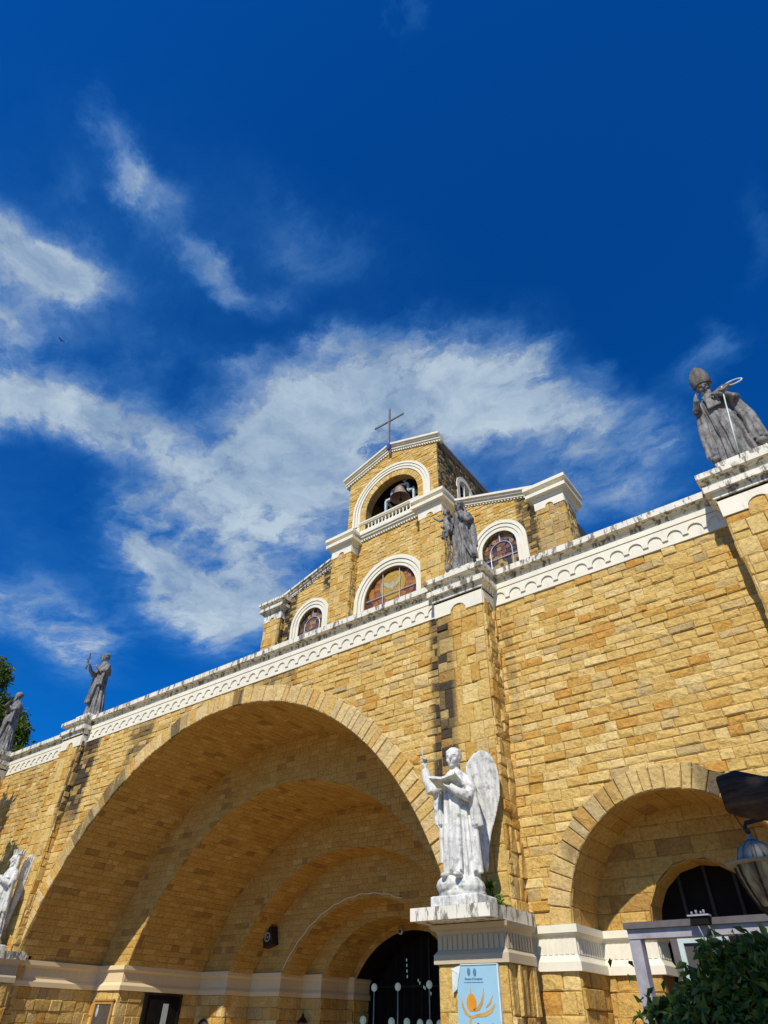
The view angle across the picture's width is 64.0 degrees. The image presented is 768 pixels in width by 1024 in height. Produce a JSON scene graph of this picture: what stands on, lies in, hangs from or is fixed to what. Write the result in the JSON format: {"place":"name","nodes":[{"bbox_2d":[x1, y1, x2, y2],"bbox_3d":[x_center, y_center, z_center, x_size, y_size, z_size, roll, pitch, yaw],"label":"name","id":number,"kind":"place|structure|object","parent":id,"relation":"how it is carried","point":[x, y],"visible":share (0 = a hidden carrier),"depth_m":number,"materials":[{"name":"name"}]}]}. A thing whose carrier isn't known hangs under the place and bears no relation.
{"place":"outdoors","nodes":[
{"label":"outdoors","id":0,"kind":"place"},
{"bbox_2d":[0,0,767,746],"label":"sky","id":1,"kind":"structure","parent":0,"point":[251,233],"materials":[{"name":"blue"}]},
{"label":"ground","id":2,"kind":"structure","parent":0,"visible":0},
{"bbox_2d":[0,655,36,752],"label":"broadleaf tree","id":3,"kind":"object","parent":2,"relation":"on","point":[22,733],"visible":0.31,"depth_m":46.57,"materials":[{"name":"green plant"}]},
{"bbox_2d":[360,1016,365,1023],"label":"globe lamp","id":4,"kind":"object","parent":2,"relation":"on","point":[362,1019],"visible":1,"depth_m":23.23,"materials":[{"name":"glass"}]},
{"bbox_2d":[371,983,376,1023],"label":"globe lamp","id":5,"kind":"object","parent":2,"relation":"on","point":[374,987],"visible":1,"depth_m":23.59,"materials":[{"name":"white metal"}]},
{"bbox_2d":[0,431,767,1023],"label":"church","id":6,"kind":"structure","parent":2,"relation":"on","point":[600,697],"depth_m":18.95,"materials":[{"name":"stone"}]},
{"bbox_2d":[0,692,23,752],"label":"saint statue","id":7,"kind":"object","parent":6,"relation":"on","point":[14,710],"visible":0.98,"depth_m":29.91,"materials":[{"name":"grey stone"}]},
{"bbox_2d":[0,849,34,949],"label":"winged statue","id":8,"kind":"object","parent":6,"relation":"on","point":[10,877],"visible":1,"depth_m":21.39,"materials":[{"name":"white stone"}]},
{"bbox_2d":[76,653,110,717],"bbox_3d":[-12.466,7.432,26.550,1.083,3.048,1.305,-25,-47,28],"label":"saint statue","id":9,"kind":"object","parent":6,"relation":"on","point":[94,700],"visible":0.88,"depth_m":26.40,"materials":[{"name":"grey stone"}]},
{"bbox_2d":[89,999,115,1023],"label":"notice board","id":10,"kind":"object","parent":6,"relation":"attached to","point":[102,1010],"visible":1,"depth_m":21.03,"materials":[{"name":"brown wood"}]},
{"bbox_2d":[139,993,182,1023],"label":"side doorway","id":11,"kind":"structure","parent":6,"relation":"attached to","point":[157,1008],"depth_m":21.91,"materials":[{"name":"wood"}]},
{"bbox_2d":[143,995,178,1023],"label":"door leaf","id":12,"kind":"structure","parent":11,"relation":"in","point":[155,1003],"depth_m":21.90,"materials":[{"name":"brown wood"}]},
{"bbox_2d":[198,1019,208,1023],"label":"wall plaque","id":13,"kind":"object","parent":6,"relation":"attached to","point":[203,1021],"depth_m":22.39,"materials":[{"name":"metal"}]},
{"bbox_2d":[263,926,277,948],"bbox_3d":[-4.411,16.495,23.816,0.599,0.690,0.350,-25,-47,28],"label":"wall speaker","id":14,"kind":"object","parent":6,"relation":"attached to","point":[270,939],"depth_m":23.69,"materials":[{"name":"black plastic"}]},
{"bbox_2d":[297,1009,307,1023],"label":"wall lantern","id":15,"kind":"object","parent":6,"relation":"attached to","point":[302,1020],"depth_m":22.29,"materials":[{"name":"metal"}]},
{"bbox_2d":[289,598,328,639],"bbox_3d":[-4.218,6.963,34.824,2.990,4.586,0.310,-25,-47,28],"label":"window","id":16,"kind":"structure","parent":6,"relation":"in","point":[320,614],"depth_m":35.68,"materials":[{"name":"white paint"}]},
{"bbox_2d":[353,554,420,614],"bbox_3d":[0.296,4.934,31.067,4.602,6.361,0.330,-25,-47,28],"label":"window","id":17,"kind":"structure","parent":6,"relation":"in","point":[398,582],"depth_m":32.31,"materials":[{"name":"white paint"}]},
{"bbox_2d":[375,408,403,450],"bbox_3d":[0.318,-5.345,39.333,2.301,3.861,0.170,-25,-47,28],"label":"cross","id":18,"kind":"object","parent":6,"relation":"on","point":[388,446],"visible":1,"depth_m":39.52,"materials":[{"name":"paint"}]},
{"bbox_2d":[384,479,417,519],"bbox_3d":[1.150,-0.213,36.277,2.170,4.020,0.865,-25,-47,28],"label":"belfry scaffold","id":19,"kind":"object","parent":6,"relation":"on","point":[413,489],"visible":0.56,"depth_m":36.71,"materials":[{"name":"grey metal"}]},
{"bbox_2d":[390,485,410,504],"bbox_3d":[0.976,-1.063,36.664,1.238,1.070,1.238,-25,-47,28],"label":"bell","id":20,"kind":"object","parent":19,"relation":"hanging from","point":[399,495],"visible":0.97,"depth_m":36.73,"materials":[{"name":"brown metal"}]},
{"bbox_2d":[406,958,431,994],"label":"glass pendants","id":21,"kind":"object","parent":6,"relation":"hanging from","point":[418,979],"visible":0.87,"depth_m":23.13,"materials":[{"name":"glass"}]},
{"bbox_2d":[433,501,477,573],"bbox_3d":[2.133,0.742,17.900,1.253,2.692,0.812,-25,-47,28],"label":"saint statue","id":22,"kind":"object","parent":6,"relation":"on","point":[459,528],"visible":0.81,"depth_m":17.69,"materials":[{"name":"grey stone"}]},
{"bbox_2d":[419,747,499,906],"bbox_3d":[1.496,6.189,12.294,1.360,2.996,1.346,-25,-47,28],"label":"winged statue","id":23,"kind":"object","parent":6,"relation":"on","point":[464,823],"visible":0.94,"depth_m":12.06,"materials":[{"name":"white stone"}]},
{"bbox_2d":[456,477,472,497],"bbox_3d":[4.718,-0.540,36.210,0.320,3.536,1.872,-25,-47,28],"label":"side window","id":24,"kind":"structure","parent":6,"relation":"in","point":[460,481],"depth_m":36.98,"materials":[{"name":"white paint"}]},
{"bbox_2d":[451,963,503,1023],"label":"poster","id":25,"kind":"object","parent":6,"relation":"attached to","point":[479,994],"visible":1,"depth_m":10.54,"materials":[{"name":"paper"}]},
{"bbox_2d":[485,879,512,907],"bbox_3d":[2.144,7.264,11.634,0.604,0.623,0.361,-25,-47,28],"label":"ledge weed","id":26,"kind":"object","parent":6,"relation":"on","point":[491,885],"visible":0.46,"depth_m":11.70,"materials":[{"name":"green plant"}]},
{"bbox_2d":[476,519,529,569],"bbox_3d":[5.550,2.319,29.024,2.990,4.585,0.310,-25,-47,28],"label":"window","id":27,"kind":"structure","parent":6,"relation":"in","point":[521,545],"depth_m":29.61,"materials":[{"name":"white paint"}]},
{"bbox_2d":[662,865,767,1003],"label":"window","id":28,"kind":"structure","parent":6,"relation":"in","point":[717,890],"depth_m":12.03,"materials":[{"name":"black glass"}]},
{"bbox_2d":[689,368,767,466],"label":"saint statue","id":29,"kind":"object","parent":6,"relation":"on","point":[731,426],"visible":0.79,"depth_m":14.32,"materials":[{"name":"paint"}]},
{"bbox_2d":[388,1017,394,1023],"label":"globe lamp","id":30,"kind":"object","parent":2,"relation":"on","point":[391,1020],"visible":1,"depth_m":22.59,"materials":[{"name":"glass"}]},
{"bbox_2d":[395,983,400,1023],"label":"globe lamp","id":31,"kind":"object","parent":2,"relation":"on","point":[397,986],"visible":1,"depth_m":23.07,"materials":[{"name":"white glass"}]},
{"bbox_2d":[404,1018,409,1023],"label":"globe lamp","id":32,"kind":"object","parent":2,"relation":"on","point":[406,1020],"visible":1,"depth_m":22.27,"materials":[{"name":"glass"}]},
{"bbox_2d":[426,980,431,1019],"bbox_3d":[1.631,18.447,21.600,0.226,3.156,0.227,-25,-47,28],"label":"globe lamp","id":33,"kind":"object","parent":2,"relation":"on","point":[429,984],"visible":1,"depth_m":22.42,"materials":[{"name":"white metal"}]},
{"bbox_2d":[608,922,767,1023],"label":"shrub","id":34,"kind":"object","parent":2,"relation":"on","point":[735,982],"visible":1,"depth_m":3.35,"materials":[{"name":"green plant"}]},
{"bbox_2d":[622,914,767,1023],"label":"steel gateway","id":35,"kind":"object","parent":2,"relation":"on","point":[639,933],"visible":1,"depth_m":6.38,"materials":[{"name":"white metal"}]},
{"bbox_2d":[687,909,714,940],"bbox_3d":[3.220,4.206,6.205,0.218,0.314,0.105,-25,-47,28],"label":"floodlight","id":36,"kind":"object","parent":35,"relation":"attached to","point":[697,919],"visible":0.86,"depth_m":6.23,"materials":[{"name":"grey metal"}]},
{"bbox_2d":[670,936,729,991],"bbox_3d":[3.667,5.947,6.323,0.640,2.620,0.250,-25,-47,28],"label":"hanging sign frame","id":37,"kind":"object","parent":2,"relation":"on","point":[682,949],"visible":0.31,"depth_m":7.08,"materials":[{"name":"grey metal"}]},
{"bbox_2d":[716,770,767,831],"bbox_3d":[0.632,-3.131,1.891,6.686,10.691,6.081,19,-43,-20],"label":"street lamp","id":38,"kind":"object","parent":2,"relation":"on","point":[744,794],"visible":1,"depth_m":2.85,"materials":[{"name":"black metal"}]},
{"bbox_2d":[725,819,767,914],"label":"street lamp","id":39,"kind":"object","parent":2,"relation":"on","point":[749,866],"visible":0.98,"depth_m":3.09,"materials":[{"name":"dark iron"},{"name":"smoked glass"}]}
]}

